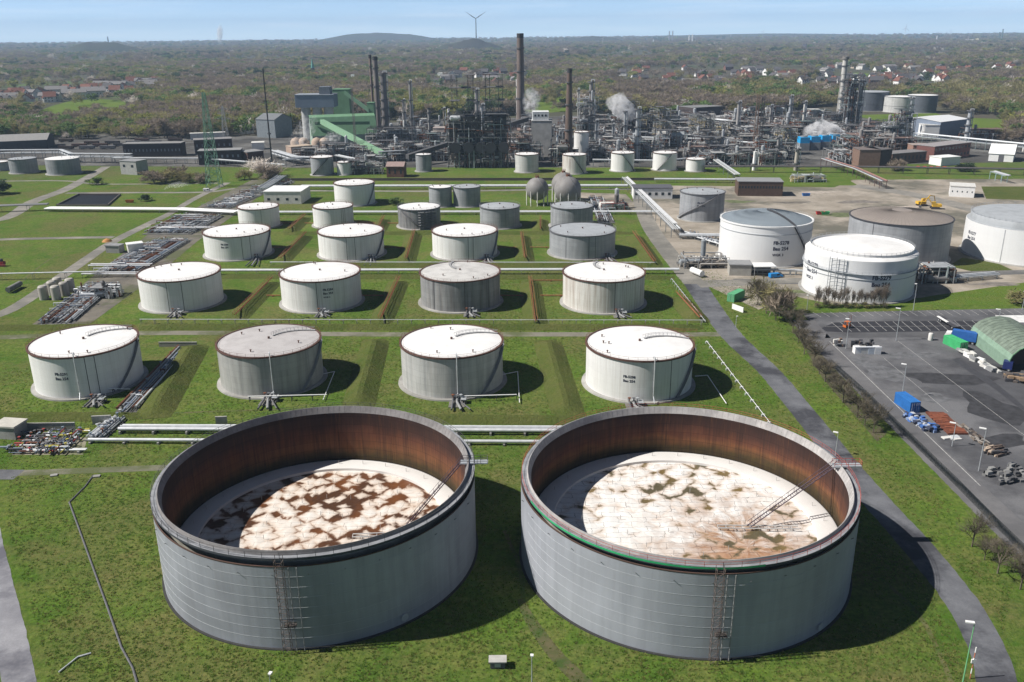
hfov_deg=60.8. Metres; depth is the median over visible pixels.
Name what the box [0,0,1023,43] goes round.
sky
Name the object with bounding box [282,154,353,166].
pipe rack
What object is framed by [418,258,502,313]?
storage tank
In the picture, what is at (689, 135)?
process unit
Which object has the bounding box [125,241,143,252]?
hut
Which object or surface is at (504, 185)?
pipeline
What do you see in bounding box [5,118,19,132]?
tree
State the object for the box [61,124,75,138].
tree
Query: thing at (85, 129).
tree
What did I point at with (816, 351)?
bare tree
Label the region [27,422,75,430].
concrete wall
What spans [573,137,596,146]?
process unit
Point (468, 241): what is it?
storage tank
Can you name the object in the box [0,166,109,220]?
corridor road
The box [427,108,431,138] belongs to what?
steel stack
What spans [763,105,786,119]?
process unit
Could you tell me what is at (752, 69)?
house
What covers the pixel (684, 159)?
pipe rack
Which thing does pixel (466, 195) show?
storage tank
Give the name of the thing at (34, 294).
corridor road
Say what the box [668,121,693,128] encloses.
process unit
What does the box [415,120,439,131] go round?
process unit
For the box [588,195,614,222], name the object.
pipe bundle
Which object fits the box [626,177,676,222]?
pipe bridge cover
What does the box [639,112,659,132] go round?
process unit
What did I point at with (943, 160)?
building
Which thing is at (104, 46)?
hill
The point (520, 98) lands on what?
chimney
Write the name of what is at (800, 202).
yard stain
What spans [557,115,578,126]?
process unit
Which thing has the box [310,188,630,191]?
strip road
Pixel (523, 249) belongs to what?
grass dike
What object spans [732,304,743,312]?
white screen
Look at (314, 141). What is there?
silo
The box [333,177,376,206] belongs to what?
storage tank
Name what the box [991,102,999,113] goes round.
tree
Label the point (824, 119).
process unit
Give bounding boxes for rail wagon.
[58,139,73,141]
[58,146,73,148]
[71,143,86,146]
[79,145,94,148]
[84,141,98,144]
[92,143,107,146]
[100,145,115,148]
[105,141,119,143]
[134,138,148,141]
[167,138,182,140]
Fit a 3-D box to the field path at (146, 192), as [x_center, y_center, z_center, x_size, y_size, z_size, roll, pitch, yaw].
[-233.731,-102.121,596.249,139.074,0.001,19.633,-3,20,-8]
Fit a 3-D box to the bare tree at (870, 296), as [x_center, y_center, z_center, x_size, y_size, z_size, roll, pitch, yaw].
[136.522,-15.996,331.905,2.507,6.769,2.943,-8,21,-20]
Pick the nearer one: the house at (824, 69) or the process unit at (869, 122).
the process unit at (869, 122)
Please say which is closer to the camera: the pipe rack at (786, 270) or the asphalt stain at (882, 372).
the asphalt stain at (882, 372)
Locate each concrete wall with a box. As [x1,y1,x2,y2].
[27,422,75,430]
[91,415,110,424]
[158,342,196,346]
[215,416,227,423]
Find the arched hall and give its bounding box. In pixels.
[971,316,1023,369]
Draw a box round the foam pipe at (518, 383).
[503,371,519,402]
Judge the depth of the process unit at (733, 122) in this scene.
911.79 m
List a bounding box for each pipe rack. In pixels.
[0,149,132,162]
[44,206,237,215]
[112,157,284,166]
[257,175,285,193]
[272,150,309,162]
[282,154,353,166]
[378,149,445,160]
[593,157,686,166]
[621,176,680,234]
[642,118,732,122]
[642,136,754,144]
[679,233,718,239]
[704,165,1023,174]
[713,158,740,176]
[743,125,832,134]
[751,268,802,274]
[820,158,887,186]
[913,132,1023,153]
[915,271,1000,281]
[989,170,1010,181]
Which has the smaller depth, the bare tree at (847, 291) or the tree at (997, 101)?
the bare tree at (847, 291)
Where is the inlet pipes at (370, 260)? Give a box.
[364,254,376,265]
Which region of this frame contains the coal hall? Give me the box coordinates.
[308,113,376,144]
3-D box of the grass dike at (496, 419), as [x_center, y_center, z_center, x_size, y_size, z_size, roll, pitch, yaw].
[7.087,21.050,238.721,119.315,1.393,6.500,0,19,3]
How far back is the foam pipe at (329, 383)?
265.09 m
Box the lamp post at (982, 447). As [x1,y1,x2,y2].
[978,427,986,470]
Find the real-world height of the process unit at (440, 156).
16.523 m
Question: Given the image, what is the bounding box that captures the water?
[62,195,117,203]
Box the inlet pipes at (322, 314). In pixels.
[314,308,330,317]
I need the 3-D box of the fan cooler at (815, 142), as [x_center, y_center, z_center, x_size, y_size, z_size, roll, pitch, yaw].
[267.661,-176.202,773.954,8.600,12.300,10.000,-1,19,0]
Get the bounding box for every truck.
[945,328,977,344]
[991,359,1013,371]
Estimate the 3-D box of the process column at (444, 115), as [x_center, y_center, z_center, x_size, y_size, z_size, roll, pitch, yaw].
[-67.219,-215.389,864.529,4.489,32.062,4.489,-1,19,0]
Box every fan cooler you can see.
[796,136,809,150]
[808,135,820,149]
[819,134,831,148]
[830,133,838,147]
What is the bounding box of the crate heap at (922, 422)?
[902,411,939,432]
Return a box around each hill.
[54,42,146,53]
[305,33,444,43]
[565,36,619,41]
[612,33,928,39]
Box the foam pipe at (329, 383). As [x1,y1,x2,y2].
[323,371,334,399]
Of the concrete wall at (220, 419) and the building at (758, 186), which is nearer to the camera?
the concrete wall at (220, 419)
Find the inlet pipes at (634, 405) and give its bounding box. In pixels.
[625,397,643,407]
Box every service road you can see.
[632,197,701,283]
[684,284,1016,681]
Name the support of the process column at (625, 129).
on the refinery ground at (978, 154)
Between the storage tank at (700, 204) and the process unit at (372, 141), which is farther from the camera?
the process unit at (372, 141)
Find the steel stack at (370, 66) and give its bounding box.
[368,55,373,101]
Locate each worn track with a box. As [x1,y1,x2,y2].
[22,249,91,281]
[173,408,303,413]
[238,317,396,323]
[284,312,369,320]
[503,530,525,602]
[879,578,953,681]
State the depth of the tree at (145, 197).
560.52 m
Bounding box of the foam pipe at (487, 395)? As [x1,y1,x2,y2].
[453,394,516,400]
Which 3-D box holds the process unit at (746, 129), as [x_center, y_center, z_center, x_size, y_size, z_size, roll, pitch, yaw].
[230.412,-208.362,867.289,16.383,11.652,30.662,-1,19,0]
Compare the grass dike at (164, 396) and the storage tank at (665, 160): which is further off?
the storage tank at (665, 160)
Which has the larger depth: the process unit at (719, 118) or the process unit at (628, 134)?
the process unit at (719, 118)
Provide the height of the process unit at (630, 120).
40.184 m
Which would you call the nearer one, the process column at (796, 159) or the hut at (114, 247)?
the hut at (114, 247)
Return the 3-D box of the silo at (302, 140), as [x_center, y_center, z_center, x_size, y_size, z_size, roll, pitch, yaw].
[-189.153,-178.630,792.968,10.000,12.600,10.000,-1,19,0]
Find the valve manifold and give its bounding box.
[0,426,90,454]
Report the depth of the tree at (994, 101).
1061.80 m
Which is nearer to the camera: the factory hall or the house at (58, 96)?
the factory hall
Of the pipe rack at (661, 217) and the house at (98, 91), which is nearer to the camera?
the pipe rack at (661, 217)
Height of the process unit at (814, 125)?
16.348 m
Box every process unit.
[293,146,324,158]
[314,135,368,160]
[342,154,383,174]
[348,148,377,155]
[352,140,382,147]
[355,153,387,166]
[365,120,417,145]
[369,147,404,158]
[372,134,407,147]
[376,128,401,144]
[388,136,424,161]
[395,126,422,140]
[397,113,427,127]
[403,140,429,148]
[411,140,449,160]
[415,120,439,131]
[416,132,449,147]
[418,115,447,131]
[422,140,448,151]
[424,131,446,139]
[505,141,543,160]
[507,123,522,132]
[508,126,532,158]
[521,112,531,127]
[529,124,562,136]
[548,135,569,165]
[554,127,564,138]
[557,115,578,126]
[573,121,579,135]
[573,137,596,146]
[573,146,591,161]
[576,90,599,139]
[589,139,613,159]
[592,135,621,142]
[595,113,612,117]
[596,118,615,125]
[596,139,628,142]
[597,127,617,136]
[599,123,622,129]
[604,139,626,163]
[607,114,620,123]
[611,123,631,133]
[616,97,639,132]
[616,133,632,138]
[620,133,643,150]
[621,140,661,159]
[627,130,655,139]
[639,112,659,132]
[641,138,662,143]
[647,106,671,124]
[651,119,672,133]
[651,148,685,160]
[653,128,687,150]
[655,105,691,120]
[663,110,693,120]
[663,122,682,131]
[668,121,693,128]
[672,126,690,132]
[678,141,703,147]
[679,141,711,156]
[683,133,700,141]
[687,108,715,119]
[687,113,704,132]
[691,129,742,148]
[692,126,717,136]
[694,115,716,134]
[696,150,738,164]
[701,139,733,153]
[705,117,730,125]
[712,121,730,135]
[717,127,741,135]
[720,108,743,119]
[723,120,758,128]
[725,146,766,158]
[729,132,756,137]
[730,134,769,145]
[730,145,757,164]
[733,125,755,132]
[741,106,757,118]
[742,116,771,123]
[745,116,762,127]
[745,136,776,146]
[749,124,781,129]
[751,129,776,138]
[753,139,795,159]
[755,145,787,164]
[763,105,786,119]
[765,119,787,127]
[766,116,799,123]
[770,126,798,153]
[772,112,796,124]
[773,125,812,135]
[784,109,805,116]
[789,119,823,134]
[793,113,810,120]
[799,114,835,129]
[800,109,831,117]
[816,127,843,135]
[819,113,859,123]
[819,121,839,129]
[822,147,852,163]
[828,118,859,139]
[829,134,859,154]
[836,129,867,146]
[837,74,868,124]
[852,129,891,141]
[854,121,878,129]
[860,117,884,127]
[864,136,903,147]
[871,132,897,142]
[875,114,906,135]
[884,132,916,149]
[891,108,917,140]
[958,124,1005,141]
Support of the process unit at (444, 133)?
on the refinery ground at (978, 154)
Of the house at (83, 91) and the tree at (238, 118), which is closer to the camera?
the tree at (238, 118)
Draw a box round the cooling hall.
[807,108,823,117]
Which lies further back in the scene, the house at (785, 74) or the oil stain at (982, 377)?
the house at (785, 74)
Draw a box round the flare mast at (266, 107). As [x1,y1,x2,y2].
[262,69,272,164]
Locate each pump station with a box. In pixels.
[73,280,123,298]
[597,188,628,209]
[789,172,826,182]
[916,261,956,283]
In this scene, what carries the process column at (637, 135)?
on the refinery ground at (978, 154)
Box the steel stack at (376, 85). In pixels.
[372,56,380,125]
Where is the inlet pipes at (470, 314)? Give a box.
[463,307,480,316]
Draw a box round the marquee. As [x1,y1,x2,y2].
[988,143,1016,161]
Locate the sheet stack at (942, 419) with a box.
[925,411,967,434]
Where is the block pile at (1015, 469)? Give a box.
[982,462,1023,485]
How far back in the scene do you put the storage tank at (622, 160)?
658.93 m
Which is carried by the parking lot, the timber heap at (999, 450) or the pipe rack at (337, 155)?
the timber heap at (999, 450)
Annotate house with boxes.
[0,91,17,94]
[0,94,13,99]
[11,87,22,91]
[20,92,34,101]
[26,89,36,95]
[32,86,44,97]
[37,92,62,101]
[42,90,56,102]
[44,85,67,91]
[61,88,86,99]
[86,87,105,97]
[102,82,113,91]
[106,80,125,84]
[108,84,121,94]
[138,79,156,83]
[440,73,453,80]
[444,76,454,82]
[453,69,461,76]
[459,67,468,72]
[474,71,482,77]
[479,68,488,74]
[482,74,499,79]
[498,68,507,73]
[619,68,626,75]
[632,69,641,75]
[638,74,648,79]
[642,65,649,70]
[666,72,675,77]
[697,69,707,76]
[698,74,707,79]
[723,64,733,69]
[731,69,737,74]
[747,67,756,72]
[756,65,763,71]
[762,67,773,74]
[773,66,780,71]
[775,72,791,78]
[796,75,810,84]
[815,75,824,81]
[819,67,831,70]
[824,71,833,76]
[824,77,836,83]
[835,63,841,68]
[856,63,867,69]
[869,75,883,82]
[872,66,883,70]
[881,64,897,68]
[881,73,891,81]
[885,65,896,71]
[892,75,905,83]
[894,73,907,77]
[907,73,916,78]
[908,65,919,70]
[910,76,922,80]
[914,74,924,81]
[922,68,933,76]
[934,74,942,81]
[935,66,945,72]
[942,74,949,81]
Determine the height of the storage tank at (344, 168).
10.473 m
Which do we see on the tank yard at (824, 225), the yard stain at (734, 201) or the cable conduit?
the yard stain at (734, 201)
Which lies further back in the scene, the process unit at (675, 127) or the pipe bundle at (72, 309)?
the process unit at (675, 127)
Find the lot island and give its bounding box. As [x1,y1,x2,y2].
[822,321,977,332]
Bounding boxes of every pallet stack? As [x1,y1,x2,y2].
[831,337,842,346]
[849,338,874,346]
[852,345,881,353]
[1003,371,1023,382]
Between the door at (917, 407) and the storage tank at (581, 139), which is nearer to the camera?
the door at (917, 407)
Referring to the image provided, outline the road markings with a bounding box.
[813,309,1023,485]
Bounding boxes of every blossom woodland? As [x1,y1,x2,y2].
[0,33,1020,116]
[24,35,1017,127]
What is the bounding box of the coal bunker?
[295,86,337,140]
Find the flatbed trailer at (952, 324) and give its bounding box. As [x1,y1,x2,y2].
[937,316,960,328]
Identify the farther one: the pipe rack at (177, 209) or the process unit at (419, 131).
the process unit at (419, 131)
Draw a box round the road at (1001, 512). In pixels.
[792,320,1023,561]
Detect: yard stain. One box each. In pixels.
[724,207,740,211]
[725,200,755,202]
[773,201,809,203]
[789,290,805,292]
[801,191,833,192]
[822,212,849,216]
[837,200,881,202]
[963,282,1017,285]
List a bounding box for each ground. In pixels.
[0,37,1023,681]
[0,114,1023,166]
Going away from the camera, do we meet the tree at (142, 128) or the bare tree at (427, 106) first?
the tree at (142, 128)
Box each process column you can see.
[378,71,389,125]
[401,98,406,124]
[407,79,413,124]
[441,107,446,130]
[474,88,479,113]
[479,103,484,129]
[576,88,579,122]
[583,96,588,122]
[588,79,594,136]
[593,119,598,142]
[611,123,614,136]
[622,109,627,138]
[633,106,641,158]
[735,100,741,128]
[751,149,758,170]
[767,104,773,123]
[775,135,781,149]
[788,95,793,119]
[792,147,801,170]
[802,100,807,120]
[849,74,856,105]
[857,79,865,124]
[908,96,914,126]
[911,117,916,135]
[963,109,974,139]
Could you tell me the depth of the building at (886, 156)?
669.84 m
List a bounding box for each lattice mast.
[201,92,222,187]
[351,87,356,150]
[753,94,759,138]
[758,96,765,139]
[905,100,913,136]
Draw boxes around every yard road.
[734,270,1023,283]
[847,184,974,211]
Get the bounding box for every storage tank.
[0,160,9,170]
[7,156,40,173]
[25,321,148,401]
[44,155,82,175]
[136,259,226,313]
[201,221,274,261]
[215,320,327,399]
[236,200,282,228]
[278,259,364,313]
[310,155,335,175]
[311,200,355,228]
[317,221,386,261]
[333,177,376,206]
[336,160,353,175]
[396,200,442,230]
[398,321,506,401]
[415,152,432,171]
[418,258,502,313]
[428,184,452,207]
[430,221,499,260]
[452,184,481,207]
[479,200,521,229]
[514,152,539,172]
[547,220,617,260]
[548,199,593,226]
[559,258,646,314]
[562,152,587,174]
[574,130,588,160]
[581,322,695,404]
[609,150,635,171]
[651,150,677,171]
[677,185,725,222]
[684,157,705,171]
[715,207,813,268]
[798,232,918,304]
[847,206,954,266]
[855,90,889,111]
[882,95,911,112]
[907,94,938,112]
[958,202,1023,266]
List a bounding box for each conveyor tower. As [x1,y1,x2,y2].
[332,88,353,113]
[367,102,376,125]
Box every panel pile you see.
[956,347,976,358]
[969,355,989,363]
[979,363,1001,372]
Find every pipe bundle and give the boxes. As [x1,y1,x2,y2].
[38,281,115,323]
[84,412,125,441]
[92,236,193,274]
[115,345,180,412]
[142,212,224,234]
[201,192,261,208]
[238,179,294,194]
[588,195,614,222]
[682,229,718,246]
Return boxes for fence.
[831,359,1023,551]
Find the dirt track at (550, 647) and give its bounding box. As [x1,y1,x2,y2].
[517,598,592,681]
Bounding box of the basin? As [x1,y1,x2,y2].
[56,193,120,205]
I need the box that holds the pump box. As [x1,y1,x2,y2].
[489,655,506,668]
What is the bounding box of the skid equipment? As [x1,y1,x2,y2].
[677,239,729,276]
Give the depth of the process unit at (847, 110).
931.85 m
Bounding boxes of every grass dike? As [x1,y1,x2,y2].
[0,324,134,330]
[0,412,140,421]
[137,344,209,419]
[138,324,704,330]
[221,274,674,279]
[226,277,279,318]
[269,263,663,267]
[273,232,312,261]
[283,213,311,232]
[284,231,632,234]
[342,339,388,406]
[369,274,407,323]
[374,214,390,230]
[397,230,421,261]
[416,414,755,424]
[513,231,534,261]
[519,275,547,323]
[532,216,548,230]
[534,340,584,414]
[625,230,663,265]
[667,290,709,322]
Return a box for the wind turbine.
[466,12,484,38]
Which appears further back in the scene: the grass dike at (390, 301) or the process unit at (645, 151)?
the process unit at (645, 151)
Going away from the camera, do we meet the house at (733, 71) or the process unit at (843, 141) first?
the process unit at (843, 141)
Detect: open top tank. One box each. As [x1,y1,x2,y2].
[150,402,487,653]
[519,403,862,664]
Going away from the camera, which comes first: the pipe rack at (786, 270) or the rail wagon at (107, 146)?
the pipe rack at (786, 270)
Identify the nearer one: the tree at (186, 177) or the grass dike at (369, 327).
the grass dike at (369, 327)
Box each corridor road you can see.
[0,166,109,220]
[0,183,228,316]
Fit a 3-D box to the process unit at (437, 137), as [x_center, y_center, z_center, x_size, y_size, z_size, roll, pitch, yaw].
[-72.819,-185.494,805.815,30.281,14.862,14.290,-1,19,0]
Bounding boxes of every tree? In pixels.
[0,123,11,134]
[0,179,11,191]
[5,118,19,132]
[18,123,28,133]
[29,126,38,132]
[38,123,48,132]
[52,126,61,136]
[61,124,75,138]
[78,126,92,135]
[84,177,103,184]
[114,124,132,138]
[134,128,142,137]
[137,122,153,136]
[137,169,166,183]
[137,194,152,199]
[138,124,149,135]
[142,127,154,135]
[150,117,172,137]
[154,117,174,137]
[157,167,185,182]
[165,165,187,179]
[169,121,181,137]
[177,171,193,182]
[179,117,194,134]
[181,126,198,137]
[190,117,207,131]
[192,171,208,182]
[210,118,223,129]
[211,121,221,131]
[214,116,229,123]
[222,116,236,129]
[224,124,233,131]
[230,115,251,123]
[230,121,241,132]
[234,167,253,179]
[238,116,254,131]
[241,156,281,177]
[254,164,287,179]
[291,113,301,127]
[388,103,394,119]
[388,197,403,203]
[397,103,409,116]
[422,102,432,115]
[743,276,770,304]
[753,281,787,313]
[762,290,796,319]
[774,285,799,309]
[777,298,801,318]
[778,307,808,332]
[787,327,806,342]
[789,318,811,329]
[792,326,820,353]
[800,333,829,365]
[807,358,837,381]
[810,355,829,373]
[816,289,822,301]
[822,300,831,306]
[824,377,856,402]
[825,287,834,301]
[825,369,849,390]
[835,291,841,307]
[839,287,846,302]
[841,385,876,417]
[842,286,851,302]
[852,404,882,424]
[856,397,894,432]
[858,290,864,302]
[859,302,869,306]
[869,291,873,307]
[872,291,878,302]
[879,286,887,305]
[879,302,888,306]
[880,290,888,301]
[883,285,891,299]
[885,158,907,169]
[951,100,962,110]
[955,164,965,171]
[955,507,997,546]
[960,162,978,170]
[962,101,974,109]
[971,533,1004,559]
[972,100,983,113]
[982,536,1023,573]
[983,102,989,111]
[988,100,999,114]
[989,97,1005,114]
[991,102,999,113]
[995,126,1023,141]
[1004,288,1023,303]
[1005,545,1023,589]
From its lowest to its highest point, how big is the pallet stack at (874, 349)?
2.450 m
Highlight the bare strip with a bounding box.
[581,193,634,209]
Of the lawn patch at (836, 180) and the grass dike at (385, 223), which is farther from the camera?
the lawn patch at (836, 180)
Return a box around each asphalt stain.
[849,356,868,363]
[861,362,905,381]
[877,352,940,357]
[906,373,1000,384]
[916,392,951,402]
[963,391,1023,425]
[976,434,1023,447]
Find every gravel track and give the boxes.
[0,331,720,338]
[18,465,165,475]
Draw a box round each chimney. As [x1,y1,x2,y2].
[516,33,524,127]
[564,68,573,151]
[837,56,848,108]
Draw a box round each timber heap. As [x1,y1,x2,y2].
[956,423,991,447]
[983,444,1010,456]
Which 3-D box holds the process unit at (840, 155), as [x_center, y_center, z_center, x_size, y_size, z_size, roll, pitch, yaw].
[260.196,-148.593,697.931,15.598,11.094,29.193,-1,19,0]
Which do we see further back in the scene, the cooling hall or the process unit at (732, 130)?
the cooling hall
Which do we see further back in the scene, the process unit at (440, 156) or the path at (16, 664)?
the process unit at (440, 156)
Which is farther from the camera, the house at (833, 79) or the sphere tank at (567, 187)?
the house at (833, 79)
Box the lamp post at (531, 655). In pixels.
[530,654,533,681]
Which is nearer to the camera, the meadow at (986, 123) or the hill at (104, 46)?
the meadow at (986, 123)
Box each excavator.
[915,195,934,206]
[919,197,941,208]
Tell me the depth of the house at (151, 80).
1794.35 m
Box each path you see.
[0,236,114,239]
[0,469,23,478]
[0,529,36,681]
[24,180,215,184]
[65,188,234,193]
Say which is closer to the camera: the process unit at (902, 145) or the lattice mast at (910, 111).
the process unit at (902, 145)
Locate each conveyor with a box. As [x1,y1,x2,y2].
[320,119,386,156]
[344,90,368,112]
[406,117,528,160]
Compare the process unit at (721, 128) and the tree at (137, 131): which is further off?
the tree at (137, 131)
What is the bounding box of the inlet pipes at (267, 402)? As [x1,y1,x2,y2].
[257,392,278,409]
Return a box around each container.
[727,288,744,301]
[894,391,920,412]
[943,334,968,348]
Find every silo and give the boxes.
[290,137,298,144]
[299,137,308,143]
[311,137,319,145]
[320,137,329,146]
[928,333,932,340]
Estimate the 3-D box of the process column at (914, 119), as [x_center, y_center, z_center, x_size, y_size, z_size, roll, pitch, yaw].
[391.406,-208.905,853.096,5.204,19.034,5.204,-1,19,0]
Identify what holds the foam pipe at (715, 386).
on the ground at (34, 221)
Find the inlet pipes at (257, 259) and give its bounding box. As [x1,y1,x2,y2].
[245,254,263,265]
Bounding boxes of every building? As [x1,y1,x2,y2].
[119,158,147,174]
[122,141,186,156]
[193,137,232,153]
[197,147,242,164]
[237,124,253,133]
[241,149,264,162]
[251,141,264,149]
[263,185,310,203]
[286,144,311,154]
[385,162,406,176]
[433,126,446,132]
[632,184,672,198]
[735,177,783,195]
[851,147,880,165]
[867,146,892,165]
[891,149,926,163]
[907,143,923,148]
[917,140,971,159]
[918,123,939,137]
[929,154,960,165]
[949,182,975,197]
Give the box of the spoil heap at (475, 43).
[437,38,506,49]
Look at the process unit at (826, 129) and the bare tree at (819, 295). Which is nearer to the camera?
the bare tree at (819, 295)
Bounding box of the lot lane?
[825,331,946,337]
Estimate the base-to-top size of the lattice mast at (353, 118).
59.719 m
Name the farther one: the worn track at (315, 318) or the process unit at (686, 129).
the process unit at (686, 129)
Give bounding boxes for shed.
[0,133,54,151]
[189,131,224,139]
[256,113,292,137]
[711,111,764,116]
[727,260,752,275]
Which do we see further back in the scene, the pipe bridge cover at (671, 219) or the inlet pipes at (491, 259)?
the pipe bridge cover at (671, 219)
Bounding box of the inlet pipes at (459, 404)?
[448,393,470,409]
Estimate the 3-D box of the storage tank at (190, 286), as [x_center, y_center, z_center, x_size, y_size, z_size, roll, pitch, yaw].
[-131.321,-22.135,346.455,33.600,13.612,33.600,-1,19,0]
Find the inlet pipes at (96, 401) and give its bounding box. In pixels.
[82,393,106,406]
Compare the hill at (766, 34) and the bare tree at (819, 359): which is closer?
the bare tree at (819, 359)
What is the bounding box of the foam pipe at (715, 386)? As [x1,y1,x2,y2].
[699,375,726,403]
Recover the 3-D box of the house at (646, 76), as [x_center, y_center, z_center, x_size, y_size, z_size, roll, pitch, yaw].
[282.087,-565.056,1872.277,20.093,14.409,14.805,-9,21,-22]
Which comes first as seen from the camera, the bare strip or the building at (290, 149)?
the bare strip
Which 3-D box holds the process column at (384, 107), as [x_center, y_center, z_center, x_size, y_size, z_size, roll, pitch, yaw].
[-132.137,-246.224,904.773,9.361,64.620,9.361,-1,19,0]
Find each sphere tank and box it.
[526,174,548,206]
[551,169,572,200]
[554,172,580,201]
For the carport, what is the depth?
379.18 m
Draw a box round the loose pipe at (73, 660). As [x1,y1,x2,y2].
[58,652,90,671]
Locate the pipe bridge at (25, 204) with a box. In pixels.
[0,203,48,208]
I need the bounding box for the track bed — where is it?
[66,149,99,149]
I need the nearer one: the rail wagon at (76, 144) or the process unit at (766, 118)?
the rail wagon at (76, 144)
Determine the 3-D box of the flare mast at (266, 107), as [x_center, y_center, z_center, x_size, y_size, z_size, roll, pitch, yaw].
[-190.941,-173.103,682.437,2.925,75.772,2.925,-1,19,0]
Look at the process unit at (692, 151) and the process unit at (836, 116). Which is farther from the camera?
the process unit at (836, 116)
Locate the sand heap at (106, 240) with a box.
[102,238,111,242]
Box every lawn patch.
[775,177,855,184]
[889,283,1023,304]
[950,258,1011,270]
[981,186,1023,199]
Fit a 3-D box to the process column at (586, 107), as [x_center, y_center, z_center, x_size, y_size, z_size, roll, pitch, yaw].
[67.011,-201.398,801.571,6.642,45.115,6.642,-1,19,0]
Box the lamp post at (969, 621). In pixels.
[962,620,974,681]
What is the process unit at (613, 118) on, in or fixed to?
on the refinery ground at (978, 154)
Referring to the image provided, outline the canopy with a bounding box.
[995,315,1023,324]
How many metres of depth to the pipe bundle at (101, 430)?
234.36 m
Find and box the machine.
[0,259,5,266]
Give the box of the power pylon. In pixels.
[217,106,230,136]
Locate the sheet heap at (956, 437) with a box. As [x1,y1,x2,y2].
[941,435,961,440]
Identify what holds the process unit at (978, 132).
on the refinery ground at (978, 154)
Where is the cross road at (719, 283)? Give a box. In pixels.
[694,278,801,286]
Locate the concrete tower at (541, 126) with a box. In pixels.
[531,110,551,154]
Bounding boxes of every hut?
[0,417,27,439]
[104,243,124,252]
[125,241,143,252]
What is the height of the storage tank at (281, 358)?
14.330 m
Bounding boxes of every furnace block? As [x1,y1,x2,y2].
[444,74,483,167]
[450,73,510,167]
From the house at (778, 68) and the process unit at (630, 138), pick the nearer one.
the process unit at (630, 138)
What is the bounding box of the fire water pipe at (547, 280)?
[531,280,562,281]
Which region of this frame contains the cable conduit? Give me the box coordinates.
[68,475,137,681]
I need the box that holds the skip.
[820,211,829,214]
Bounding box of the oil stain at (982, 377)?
[953,358,1023,410]
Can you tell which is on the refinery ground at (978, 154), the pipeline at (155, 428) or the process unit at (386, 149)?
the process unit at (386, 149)
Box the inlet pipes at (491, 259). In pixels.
[483,254,493,261]
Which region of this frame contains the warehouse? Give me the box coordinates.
[901,115,966,137]
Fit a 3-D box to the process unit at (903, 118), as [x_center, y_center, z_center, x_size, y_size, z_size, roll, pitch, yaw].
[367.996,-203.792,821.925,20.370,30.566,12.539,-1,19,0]
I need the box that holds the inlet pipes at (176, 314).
[166,308,183,317]
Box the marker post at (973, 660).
[969,647,976,678]
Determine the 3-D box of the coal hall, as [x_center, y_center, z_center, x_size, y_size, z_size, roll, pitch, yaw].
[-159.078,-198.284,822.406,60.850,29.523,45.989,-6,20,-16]
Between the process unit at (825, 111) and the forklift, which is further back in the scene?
the process unit at (825, 111)
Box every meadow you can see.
[39,99,125,114]
[525,96,565,113]
[862,113,1003,129]
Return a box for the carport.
[751,262,776,276]
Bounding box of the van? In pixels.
[768,272,782,277]
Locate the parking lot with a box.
[803,308,1023,522]
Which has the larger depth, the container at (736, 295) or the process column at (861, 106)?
the process column at (861, 106)
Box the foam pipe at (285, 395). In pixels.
[248,394,326,401]
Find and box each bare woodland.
[0,32,1023,129]
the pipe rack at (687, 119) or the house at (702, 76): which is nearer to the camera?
the pipe rack at (687, 119)
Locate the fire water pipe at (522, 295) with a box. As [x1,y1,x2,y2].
[500,295,562,296]
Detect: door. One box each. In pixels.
[910,403,915,411]
[915,402,920,411]
[998,155,1003,161]
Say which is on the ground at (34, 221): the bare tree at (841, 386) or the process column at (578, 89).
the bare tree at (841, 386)
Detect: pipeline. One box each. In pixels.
[0,271,105,278]
[17,448,87,453]
[81,272,137,277]
[88,263,152,268]
[88,438,538,445]
[118,424,561,435]
[139,319,701,324]
[160,226,214,229]
[221,268,679,274]
[270,262,655,264]
[279,210,660,214]
[310,184,627,189]
[654,178,735,181]
[670,278,705,322]
[705,341,770,422]
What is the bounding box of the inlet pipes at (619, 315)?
[613,309,631,317]
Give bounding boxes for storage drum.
[37,285,48,300]
[46,280,55,295]
[50,285,61,300]
[52,277,61,284]
[58,281,69,296]
[64,278,74,292]
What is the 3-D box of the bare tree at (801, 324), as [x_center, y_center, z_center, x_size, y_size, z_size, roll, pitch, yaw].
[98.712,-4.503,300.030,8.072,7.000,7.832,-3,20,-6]
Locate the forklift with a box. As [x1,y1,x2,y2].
[843,316,851,328]
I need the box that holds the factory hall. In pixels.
[679,104,722,115]
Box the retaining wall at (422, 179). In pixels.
[284,178,653,180]
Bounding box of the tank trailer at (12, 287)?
[5,281,22,292]
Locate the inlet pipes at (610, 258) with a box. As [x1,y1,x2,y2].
[604,253,617,261]
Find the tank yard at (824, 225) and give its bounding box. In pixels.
[630,179,1023,309]
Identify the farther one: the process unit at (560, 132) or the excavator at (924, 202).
the process unit at (560, 132)

